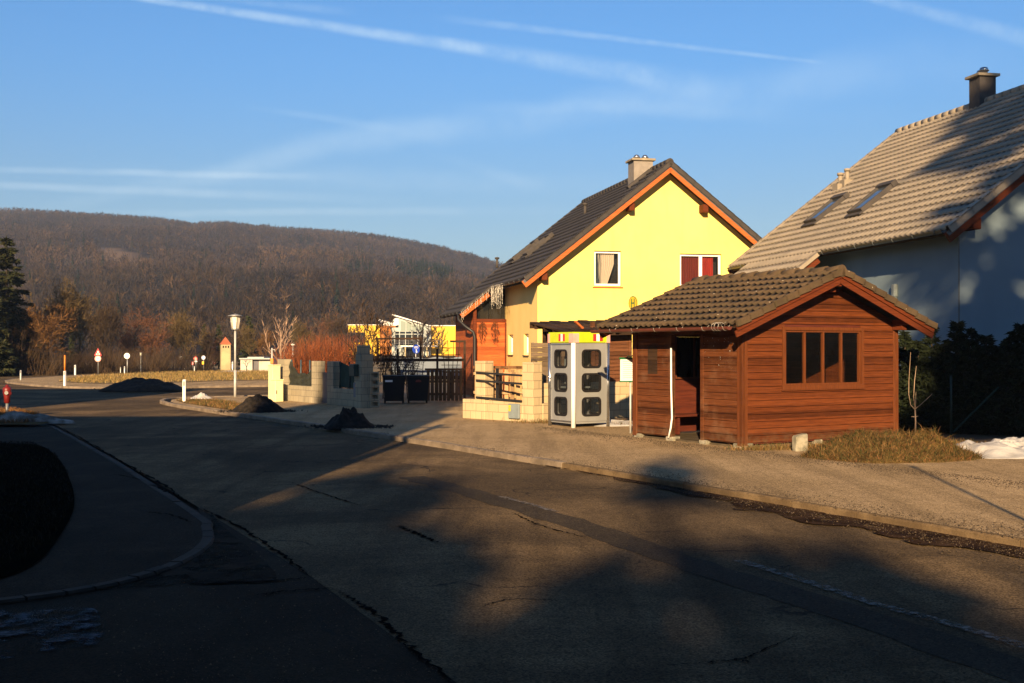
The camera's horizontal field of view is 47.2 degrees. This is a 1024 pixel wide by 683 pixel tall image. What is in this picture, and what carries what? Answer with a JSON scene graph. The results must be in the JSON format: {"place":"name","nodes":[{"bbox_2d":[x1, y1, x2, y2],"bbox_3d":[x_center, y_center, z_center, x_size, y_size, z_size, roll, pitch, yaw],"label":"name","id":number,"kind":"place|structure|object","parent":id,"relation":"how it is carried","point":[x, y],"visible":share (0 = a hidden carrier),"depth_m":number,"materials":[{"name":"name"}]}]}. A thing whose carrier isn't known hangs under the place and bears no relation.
{"place":"outdoors","nodes":[
{"label":"outdoors","id":0,"kind":"place"},
{"bbox_2d":[8,371,267,386],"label":"traffic island","id":1,"kind":"structure","parent":0,"point":[55,380],"depth_m":60.45,"materials":[{"name":"concrete"}]},
{"bbox_2d":[60,369,267,382],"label":"island verge","id":2,"kind":"structure","parent":1,"relation":"on","point":[172,379],"depth_m":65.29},
{"bbox_2d":[239,357,278,370],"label":"concrete hut","id":3,"kind":"object","parent":2,"relation":"on","point":[252,363],"visible":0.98,"depth_m":87.23,"materials":[{"name":"concrete"}]},
{"bbox_2d":[177,397,241,409],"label":"dry grass","id":4,"kind":"structure","parent":0,"point":[203,402],"depth_m":37.22,"materials":[{"name":"plant"}]},
{"bbox_2d":[220,337,230,369],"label":"tower","id":5,"kind":"structure","parent":0,"point":[225,353],"depth_m":96.25,"materials":[{"name":"beige paint"}]},
{"bbox_2d":[0,360,456,682],"bbox_3d":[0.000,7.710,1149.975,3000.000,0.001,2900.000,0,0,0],"label":"ground","id":6,"kind":"structure","parent":0,"point":[192,506],"depth_m":25.80,"materials":[{"name":"soil"}]},
{"bbox_2d":[0,409,47,423],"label":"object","id":7,"kind":"structure","parent":6,"relation":"on","point":[26,422],"depth_m":27.82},
{"bbox_2d":[0,406,38,422],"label":"dry grass","id":8,"kind":"structure","parent":7,"relation":"on","point":[2,411],"depth_m":30.86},
{"bbox_2d":[0,411,74,423],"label":"snow patch","id":9,"kind":"object","parent":7,"relation":"on","point":[20,415],"visible":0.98,"depth_m":28.52,"materials":[{"name":"snow"}]},
{"bbox_2d":[0,440,73,576],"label":"verge","id":10,"kind":"structure","parent":6,"relation":"on","point":[15,563],"depth_m":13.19,"materials":[{"name":"plant"}]},
{"bbox_2d":[23,276,96,367],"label":"bare tree","id":11,"kind":"object","parent":6,"relation":"on","point":[64,296],"visible":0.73,"depth_m":87.55,"materials":[{"name":"brown plant"}]},
{"bbox_2d":[43,282,108,353],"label":"bare tree","id":12,"kind":"object","parent":6,"relation":"on","point":[79,320],"visible":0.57,"depth_m":89.64,"materials":[{"name":"brown plant"}]},
{"bbox_2d":[0,425,201,597],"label":"footway","id":13,"kind":"structure","parent":6,"relation":"on","point":[114,528],"depth_m":12.02,"materials":[{"name":"asphalt"}]},
{"bbox_2d":[0,426,213,604],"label":"kerb","id":14,"kind":"structure","parent":6,"relation":"on","point":[205,543],"depth_m":10.18,"materials":[{"name":"concrete"}]},
{"bbox_2d":[0,507,455,682],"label":"entry apron","id":15,"kind":"object","parent":6,"relation":"on","point":[69,661],"visible":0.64,"depth_m":7.65,"materials":[{"name":"asphalt"}]},
{"bbox_2d":[0,607,101,657],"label":"ice sheet","id":16,"kind":"object","parent":15,"relation":"on","point":[23,616],"visible":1,"depth_m":7.89,"materials":[{"name":"ice"}]},
{"bbox_2d":[348,314,455,356],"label":"school building","id":17,"kind":"structure","parent":6,"relation":"on","point":[404,329],"depth_m":189.92,"materials":[{"name":"paint"}]},
{"bbox_2d":[391,352,422,398],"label":"climbing shrub","id":18,"kind":"object","parent":6,"relation":"on","point":[410,373],"visible":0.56,"depth_m":41.21,"materials":[{"name":"brown plant"}]},
{"bbox_2d":[377,353,423,381],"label":"willow lattice","id":19,"kind":"object","parent":18,"relation":"attached to","point":[391,367],"visible":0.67,"depth_m":40.58,"materials":[{"name":"brown plant"}]},
{"bbox_2d":[3,363,454,383],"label":"meadow","id":20,"kind":"structure","parent":0,"point":[375,367],"depth_m":107.71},
{"bbox_2d":[0,299,18,375],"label":"spruce","id":21,"kind":"object","parent":20,"relation":"on","point":[5,367],"visible":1,"depth_m":76.38,"materials":[{"name":"green plant"}]},
{"bbox_2d":[0,236,52,374],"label":"spruce","id":22,"kind":"object","parent":20,"relation":"on","point":[7,261],"visible":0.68,"depth_m":80.60,"materials":[{"name":"green plant"}]},
{"bbox_2d":[10,303,75,363],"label":"bare tree","id":23,"kind":"object","parent":20,"relation":"on","point":[44,332],"visible":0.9,"depth_m":80.75,"materials":[{"name":"brown plant"}]},
{"bbox_2d":[23,298,77,360],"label":"bare tree","id":24,"kind":"object","parent":20,"relation":"on","point":[51,310],"visible":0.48,"depth_m":83.87,"materials":[{"name":"brown plant"}]},
{"bbox_2d":[78,293,118,350],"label":"bare tree","id":25,"kind":"object","parent":20,"relation":"on","point":[99,325],"visible":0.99,"depth_m":88.78,"materials":[{"name":"brown plant"}]},
{"bbox_2d":[91,296,130,358],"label":"bare tree","id":26,"kind":"object","parent":20,"relation":"on","point":[115,320],"visible":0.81,"depth_m":89.95,"materials":[{"name":"brown plant"}]},
{"bbox_2d":[112,305,161,360],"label":"bare tree","id":27,"kind":"object","parent":20,"relation":"on","point":[124,342],"visible":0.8,"depth_m":94.30,"materials":[{"name":"brown plant"}]},
{"bbox_2d":[128,305,173,364],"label":"bare tree","id":28,"kind":"object","parent":20,"relation":"on","point":[153,339],"visible":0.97,"depth_m":93.83,"materials":[{"name":"brown plant"}]},
{"bbox_2d":[156,306,196,368],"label":"bare tree","id":29,"kind":"object","parent":20,"relation":"on","point":[172,330],"visible":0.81,"depth_m":97.67,"materials":[{"name":"brown plant"}]},
{"bbox_2d":[168,312,209,369],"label":"bare tree","id":30,"kind":"object","parent":20,"relation":"on","point":[187,338],"visible":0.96,"depth_m":97.41,"materials":[{"name":"brown plant"}]},
{"bbox_2d":[197,323,221,368],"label":"bare tree","id":31,"kind":"object","parent":20,"relation":"on","point":[207,343],"visible":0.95,"depth_m":98.89,"materials":[{"name":"brown plant"}]},
{"bbox_2d":[236,322,265,356],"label":"bare tree","id":32,"kind":"object","parent":20,"relation":"on","point":[247,335],"visible":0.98,"depth_m":103.92,"materials":[{"name":"brown plant"}]},
{"bbox_2d":[252,328,283,359],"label":"bare tree","id":33,"kind":"object","parent":20,"relation":"on","point":[260,353],"visible":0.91,"depth_m":103.78,"materials":[{"name":"brown plant"}]},
{"bbox_2d":[259,304,297,360],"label":"pale bare tree","id":34,"kind":"object","parent":20,"relation":"on","point":[284,342],"visible":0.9,"depth_m":66.12,"materials":[{"name":"beige plant"}]},
{"bbox_2d":[287,318,313,352],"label":"bare tree","id":35,"kind":"object","parent":20,"relation":"on","point":[300,332],"visible":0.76,"depth_m":104.22,"materials":[{"name":"brown plant"}]},
{"bbox_2d":[301,308,341,353],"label":"bare tree","id":36,"kind":"object","parent":20,"relation":"on","point":[321,331],"visible":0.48,"depth_m":104.37,"materials":[{"name":"brown plant"}]},
{"bbox_2d":[317,305,352,350],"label":"bare tree","id":37,"kind":"object","parent":20,"relation":"on","point":[340,326],"visible":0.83,"depth_m":98.88,"materials":[{"name":"brown plant"}]},
{"bbox_2d":[0,222,492,359],"bbox_3d":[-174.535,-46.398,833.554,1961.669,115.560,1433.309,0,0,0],"label":"hill","id":38,"kind":"structure","parent":0,"point":[119,250],"depth_m":335.61,"materials":[{"name":"plant"}]},
{"bbox_2d":[0,207,503,359],"bbox_3d":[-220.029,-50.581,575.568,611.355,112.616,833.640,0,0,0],"label":"forest","id":39,"kind":"object","parent":38,"relation":"on","point":[442,276],"visible":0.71,"depth_m":360.75,"materials":[{"name":"plant"}]},
{"bbox_2d":[236,316,260,365],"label":"dark conifer","id":40,"kind":"object","parent":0,"point":[245,354],"visible":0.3,"depth_m":108.31,"materials":[{"name":"green plant"}]},
{"bbox_2d":[296,332,356,369],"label":"red shrub","id":41,"kind":"object","parent":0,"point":[323,350],"visible":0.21,"depth_m":57.66,"materials":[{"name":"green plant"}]},
{"bbox_2d":[310,334,369,370],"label":"red shrub","id":42,"kind":"object","parent":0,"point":[343,360],"visible":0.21,"depth_m":57.75,"materials":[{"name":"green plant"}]},
{"bbox_2d":[0,369,1023,682],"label":"road","id":43,"kind":"structure","parent":0,"point":[200,459],"depth_m":10.40,"materials":[{"name":"asphalt"}]},
{"bbox_2d":[2,324,56,375],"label":"bare bush","id":44,"kind":"object","parent":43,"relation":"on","point":[21,349],"visible":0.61,"depth_m":78.98,"materials":[{"name":"brown plant"}]},
{"bbox_2d":[11,343,81,375],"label":"bare bush","id":45,"kind":"object","parent":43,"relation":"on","point":[48,371],"visible":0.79,"depth_m":79.29,"materials":[{"name":"brown plant"}]},
{"bbox_2d":[33,349,90,374],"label":"bare bush","id":46,"kind":"object","parent":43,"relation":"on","point":[71,367],"visible":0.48,"depth_m":82.32,"materials":[{"name":"brown plant"}]},
{"bbox_2d":[45,338,120,372],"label":"bare bush","id":47,"kind":"object","parent":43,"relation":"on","point":[90,352],"visible":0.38,"depth_m":85.38,"materials":[{"name":"brown plant"}]},
{"bbox_2d":[66,349,138,373],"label":"bare bush","id":48,"kind":"object","parent":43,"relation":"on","point":[106,371],"visible":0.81,"depth_m":84.61,"materials":[{"name":"brown plant"}]},
{"bbox_2d":[88,346,145,372],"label":"bare bush","id":49,"kind":"object","parent":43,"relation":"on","point":[129,359],"visible":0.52,"depth_m":86.86,"materials":[{"name":"brown plant"}]},
{"bbox_2d":[5,375,267,388],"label":"island kerb","id":50,"kind":"structure","parent":43,"relation":"on","point":[93,387],"depth_m":55.49,"materials":[{"name":"concrete"}]},
{"bbox_2d":[98,377,186,391],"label":"gravel pile","id":51,"kind":"object","parent":43,"relation":"on","point":[135,384],"visible":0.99,"depth_m":49.54,"materials":[{"name":"gravel"}]},
{"bbox_2d":[112,343,181,371],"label":"bare bush","id":52,"kind":"object","parent":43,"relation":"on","point":[161,365],"visible":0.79,"depth_m":91.67,"materials":[{"name":"brown plant"}]},
{"bbox_2d":[135,347,194,370],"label":"bare bush","id":53,"kind":"object","parent":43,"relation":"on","point":[176,367],"visible":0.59,"depth_m":94.00,"materials":[{"name":"brown plant"}]},
{"bbox_2d":[173,348,219,369],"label":"bare bush","id":54,"kind":"object","parent":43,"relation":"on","point":[201,364],"visible":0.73,"depth_m":98.54,"materials":[{"name":"brown plant"}]},
{"bbox_2d":[280,339,349,373],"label":"red shrub","id":55,"kind":"object","parent":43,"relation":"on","point":[304,364],"visible":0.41,"depth_m":56.10,"materials":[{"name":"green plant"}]},
{"bbox_2d":[160,395,566,468],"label":"kerb","id":56,"kind":"structure","parent":43,"relation":"on","point":[467,449],"depth_m":23.79,"materials":[{"name":"concrete"}]},
{"bbox_2d":[67,431,790,682],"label":"road cracks","id":57,"kind":"object","parent":43,"relation":"on","point":[388,626],"visible":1,"depth_m":9.39,"materials":[{"name":"asphalt"}]},
{"bbox_2d":[106,443,1013,682],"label":"grit","id":58,"kind":"object","parent":43,"relation":"on","point":[313,669],"visible":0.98,"depth_m":7.98,"materials":[{"name":"gravel"}]},
{"bbox_2d":[377,432,1023,575],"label":"grit","id":59,"kind":"object","parent":43,"relation":"on","point":[982,530],"visible":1,"depth_m":13.14,"materials":[{"name":"gravel"}]},
{"bbox_2d":[399,476,1023,682],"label":"repaired strip","id":60,"kind":"object","parent":43,"relation":"on","point":[959,651],"visible":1,"depth_m":8.95,"materials":[{"name":"asphalt"}]},
{"bbox_2d":[501,496,1023,648],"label":"lane marking","id":61,"kind":"object","parent":43,"relation":"on","point":[848,595],"visible":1,"depth_m":8.71,"materials":[{"name":"paint"}]},
{"bbox_2d":[542,464,1023,557],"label":"kerb dirt","id":62,"kind":"structure","parent":43,"relation":"on","point":[891,532],"depth_m":12.41,"materials":[{"name":"soil"}]},
{"bbox_2d":[562,463,1023,547],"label":"kerb","id":63,"kind":"structure","parent":43,"relation":"on","point":[928,526],"depth_m":13.54,"materials":[{"name":"concrete"}]},
{"bbox_2d":[0,0,1023,262],"label":"sky","id":64,"kind":"structure","parent":0,"point":[477,126],"materials":[{"name":"blue"}]},
{"bbox_2d":[171,393,1023,537],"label":"pavement","id":65,"kind":"structure","parent":0,"point":[944,497],"depth_m":17.88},
{"bbox_2d":[228,314,241,396],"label":"street lamp","id":66,"kind":"object","parent":65,"relation":"on","point":[235,320],"visible":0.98,"depth_m":42.53,"materials":[{"name":"white metal"}]},
{"bbox_2d":[78,388,395,428],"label":"scattered soil","id":67,"kind":"structure","parent":65,"relation":"on","point":[323,427],"depth_m":26.82,"materials":[{"name":"soil"}]},
{"bbox_2d":[232,394,283,412],"bbox_3d":[-7.107,1.744,32.995,1.511,0.543,1.237,0,0,0],"label":"gravel pile","id":68,"kind":"object","parent":65,"relation":"on","point":[258,403],"visible":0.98,"depth_m":32.64,"materials":[{"name":"gravel"}]},
{"bbox_2d":[268,364,280,398],"bbox_3d":[-8.017,1.388,39.592,0.330,1.220,0.335,0,0,-40],"label":"electrical cabinet","id":69,"kind":"object","parent":65,"relation":"on","point":[273,371],"visible":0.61,"depth_m":39.49,"materials":[{"name":"beige metal"}]},
{"bbox_2d":[271,379,283,401],"bbox_3d":[-7.801,1.625,39.005,0.330,0.740,0.315,0,0,-40],"label":"electrical cabinet","id":70,"kind":"object","parent":65,"relation":"on","point":[276,390],"visible":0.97,"depth_m":38.90,"materials":[{"name":"beige metal"}]},
{"bbox_2d":[278,345,372,407],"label":"garden wall","id":71,"kind":"structure","parent":65,"relation":"on","point":[317,384],"depth_m":36.79,"materials":[{"name":"beige"}]},
{"bbox_2d":[325,407,374,430],"bbox_3d":[-3.670,1.727,26.559,1.202,0.511,0.970,0,0,0],"label":"gravel pile","id":72,"kind":"object","parent":65,"relation":"on","point":[351,417],"visible":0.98,"depth_m":26.30,"materials":[{"name":"gravel"}]},
{"bbox_2d":[344,301,395,365],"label":"climbing shrub","id":73,"kind":"object","parent":65,"relation":"on","point":[373,340],"visible":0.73,"depth_m":41.08,"materials":[{"name":"brown plant"}]},
{"bbox_2d":[369,372,378,407],"bbox_3d":[-4.184,1.443,35.133,0.320,1.065,0.300,0,0,-35],"label":"hollow block stack","id":74,"kind":"object","parent":65,"relation":"on","point":[375,385],"visible":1,"depth_m":35.05,"materials":[{"name":"concrete"}]},
{"bbox_2d":[361,312,395,398],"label":"climbing shrub","id":75,"kind":"object","parent":65,"relation":"on","point":[388,353],"visible":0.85,"depth_m":41.21,"materials":[{"name":"brown plant"}]},
{"bbox_2d":[382,375,405,402],"bbox_3d":[-3.783,1.538,37.617,0.740,0.900,0.728,0,0,-6],"label":"wheeled bin","id":76,"kind":"object","parent":65,"relation":"on","point":[394,385],"visible":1,"depth_m":37.30,"materials":[{"name":"plastic"}]},
{"bbox_2d":[406,375,429,402],"bbox_3d":[-3.033,1.539,37.767,0.740,0.900,0.728,0,0,-6],"label":"wheeled bin","id":77,"kind":"object","parent":65,"relation":"on","point":[417,386],"visible":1,"depth_m":37.45,"materials":[{"name":"plastic"}]},
{"bbox_2d":[374,338,465,397],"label":"pergola","id":78,"kind":"object","parent":65,"relation":"on","point":[464,366],"visible":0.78,"depth_m":41.66,"materials":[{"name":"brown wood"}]},
{"bbox_2d":[391,357,461,379],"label":"pale screen","id":79,"kind":"object","parent":65,"relation":"on","point":[431,364],"visible":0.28,"depth_m":45.52,"materials":[{"name":"white wood"}]},
{"bbox_2d":[425,368,464,400],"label":"wooden gate","id":80,"kind":"structure","parent":65,"relation":"on","point":[444,381],"depth_m":39.17,"materials":[{"name":"brown wood"}]},
{"bbox_2d":[473,366,522,400],"bbox_3d":[-0.272,1.308,29.706,1.480,1.380,0.150,0,0,20],"label":"picket fence","id":81,"kind":"object","parent":65,"relation":"on","point":[511,392],"visible":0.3,"depth_m":29.60,"materials":[{"name":"brown wood"}]},
{"bbox_2d":[463,359,565,421],"bbox_3d":[0.073,1.218,29.395,2.520,1.559,1.358,0,0,45],"label":"pillar fence","id":82,"kind":"object","parent":65,"relation":"on","point":[484,404],"visible":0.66,"depth_m":28.83,"materials":[{"name":"beige stone"}]},
{"bbox_2d":[548,332,609,427],"bbox_3d":[1.518,0.872,26.865,1.066,2.165,1.046,0,0,-32],"label":"telephone booth","id":83,"kind":"object","parent":65,"relation":"on","point":[577,370],"visible":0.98,"depth_m":26.59,"materials":[{"name":"metal"}]},
{"bbox_2d":[549,343,570,421],"bbox_3d":[1.102,0.921,26.630,0.106,1.775,0.875,0,0,-32],"label":"door","id":84,"kind":"structure","parent":83,"relation":"in","point":[555,370],"depth_m":26.69,"materials":[{"name":"metal"}]},
{"bbox_2d":[542,382,631,417],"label":"block wall","id":85,"kind":"structure","parent":65,"relation":"on","point":[619,399],"depth_m":29.92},
{"bbox_2d":[438,154,761,398],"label":"yellow house","id":86,"kind":"structure","parent":65,"relation":"on","point":[645,230],"depth_m":38.91,"materials":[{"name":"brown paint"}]},
{"bbox_2d":[593,251,622,287],"bbox_3d":[3.090,-2.376,38.738,1.026,1.240,0.620,0,0,-11],"label":"window","id":87,"kind":"structure","parent":86,"relation":"in","point":[605,262],"depth_m":38.68,"materials":[{"name":"white plastic"}]},
{"bbox_2d":[680,254,719,284],"bbox_3d":[6.230,-2.363,39.450,1.504,1.160,0.476,0,0,-11],"label":"window","id":88,"kind":"structure","parent":86,"relation":"in","point":[691,265],"depth_m":39.30,"materials":[{"name":"white plastic"}]},
{"bbox_2d":[619,355,631,432],"bbox_3d":[2.431,1.113,24.549,0.440,1.660,0.062,0,0,-32],"label":"timetable board","id":89,"kind":"object","parent":65,"relation":"on","point":[625,369],"visible":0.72,"depth_m":24.52,"materials":[{"name":"metal"}]},
{"bbox_2d":[590,264,937,447],"bbox_3d":[4.956,0.275,23.322,5.392,3.383,4.198,0,0,-31],"label":"bus shelter","id":90,"kind":"object","parent":65,"relation":"on","point":[781,356],"visible":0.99,"depth_m":22.25,"materials":[{"name":"brown wood"}]},
{"bbox_2d":[676,335,699,378],"bbox_3d":[4.182,0.341,24.688,2.190,1.055,0.100,0,0,-31],"label":"window","id":91,"kind":"structure","parent":90,"relation":"in","point":[687,346],"depth_m":24.33,"materials":[{"name":"black glass"}]},
{"bbox_2d":[781,327,865,390],"bbox_3d":[5.833,0.320,21.994,2.190,1.170,0.100,0,0,-31],"label":"window","id":92,"kind":"structure","parent":90,"relation":"in","point":[859,384],"depth_m":21.99,"materials":[{"name":"brown wood"}]},
{"bbox_2d":[529,426,1023,489],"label":"grit","id":93,"kind":"object","parent":65,"relation":"on","point":[707,447],"visible":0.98,"depth_m":19.10,"materials":[{"name":"gravel"}]},
{"bbox_2d":[792,433,807,450],"bbox_3d":[5.009,1.776,20.403,0.255,0.352,0.160,0,0,-20],"label":"boundary stone","id":94,"kind":"object","parent":65,"relation":"on","point":[799,442],"visible":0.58,"depth_m":20.33,"materials":[{"name":"stone"}]},
{"bbox_2d":[715,436,985,450],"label":"dry grass","id":95,"kind":"structure","parent":65,"relation":"on","point":[765,448],"depth_m":20.64,"materials":[{"name":"plant"}]},
{"bbox_2d":[727,67,1023,370],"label":"blue house","id":96,"kind":"structure","parent":65,"relation":"on","point":[924,217],"depth_m":28.85,"materials":[{"name":"tile"}]},
{"bbox_2d":[796,422,986,463],"bbox_3d":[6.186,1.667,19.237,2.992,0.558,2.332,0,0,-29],"label":"dry grass","id":97,"kind":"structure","parent":65,"relation":"on","point":[883,450],"depth_m":18.79,"materials":[{"name":"plant"}]},
{"bbox_2d":[898,331,929,431],"bbox_3d":[8.331,0.890,24.915,1.384,2.286,1.343,0,0,0],"label":"hedge conifer","id":98,"kind":"object","parent":65,"relation":"on","point":[905,340],"visible":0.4,"depth_m":24.73,"materials":[{"name":"plant"}]},
{"bbox_2d":[898,339,945,432],"bbox_3d":[8.544,0.988,24.715,1.453,2.067,1.410,0,0,0],"label":"hedge conifer","id":99,"kind":"object","parent":65,"relation":"on","point":[921,364],"visible":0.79,"depth_m":24.48,"materials":[{"name":"plant"}]},
{"bbox_2d":[905,327,949,430],"bbox_3d":[8.867,0.833,24.825,1.201,2.362,1.285,0,0,0],"label":"hedge conifer","id":100,"kind":"object","parent":65,"relation":"on","point":[929,341],"visible":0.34,"depth_m":24.60,"materials":[{"name":"plant"}]},
{"bbox_2d":[910,338,967,433],"bbox_3d":[9.039,0.977,24.570,1.410,2.090,1.454,0,0,16],"label":"hedge conifer","id":101,"kind":"object","parent":65,"relation":"on","point":[938,362],"visible":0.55,"depth_m":24.37,"materials":[{"name":"plant"}]},
{"bbox_2d":[948,327,1000,434],"bbox_3d":[9.561,0.851,24.318,1.261,2.318,1.349,0,0,-43],"label":"hedge conifer","id":102,"kind":"object","parent":65,"relation":"on","point":[974,340],"visible":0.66,"depth_m":24.13,"materials":[{"name":"plant"}]},
{"bbox_2d":[958,334,1010,434],"bbox_3d":[9.811,0.921,24.234,1.349,2.166,1.261,0,0,-28],"label":"hedge conifer","id":103,"kind":"object","parent":65,"relation":"on","point":[985,354],"visible":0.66,"depth_m":24.05,"materials":[{"name":"plant"}]},
{"bbox_2d":[957,437,1023,458],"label":"snow patch","id":104,"kind":"object","parent":65,"relation":"on","point":[1008,448],"visible":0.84,"depth_m":19.45,"materials":[{"name":"snow"}]},
{"bbox_2d":[993,323,1023,435],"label":"hedge conifer","id":105,"kind":"object","parent":65,"relation":"on","point":[1019,338],"visible":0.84,"depth_m":23.69,"materials":[{"name":"plant"}]},
{"bbox_2d":[503,397,1023,442],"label":"yard","id":106,"kind":"structure","parent":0,"point":[979,438],"depth_m":23.62,"materials":[{"name":"plant"}]},
{"bbox_2d":[530,319,631,382],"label":"carport","id":107,"kind":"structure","parent":106,"relation":"on","point":[621,345],"depth_m":30.21,"materials":[{"name":"brown wood"}]},
{"bbox_2d":[950,376,998,436],"bbox_3d":[9.323,1.302,23.651,1.036,1.231,0.050,0,0,-6],"label":"fence post","id":108,"kind":"object","parent":106,"relation":"on","point":[971,413],"visible":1,"depth_m":23.60,"materials":[{"name":"green"}]},
{"bbox_2d":[927,320,983,433],"bbox_3d":[9.273,0.780,24.428,1.261,2.472,1.349,0,0,31],"label":"hedge conifer","id":109,"kind":"object","parent":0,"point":[956,336],"visible":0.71,"depth_m":24.27,"materials":[{"name":"plant"}]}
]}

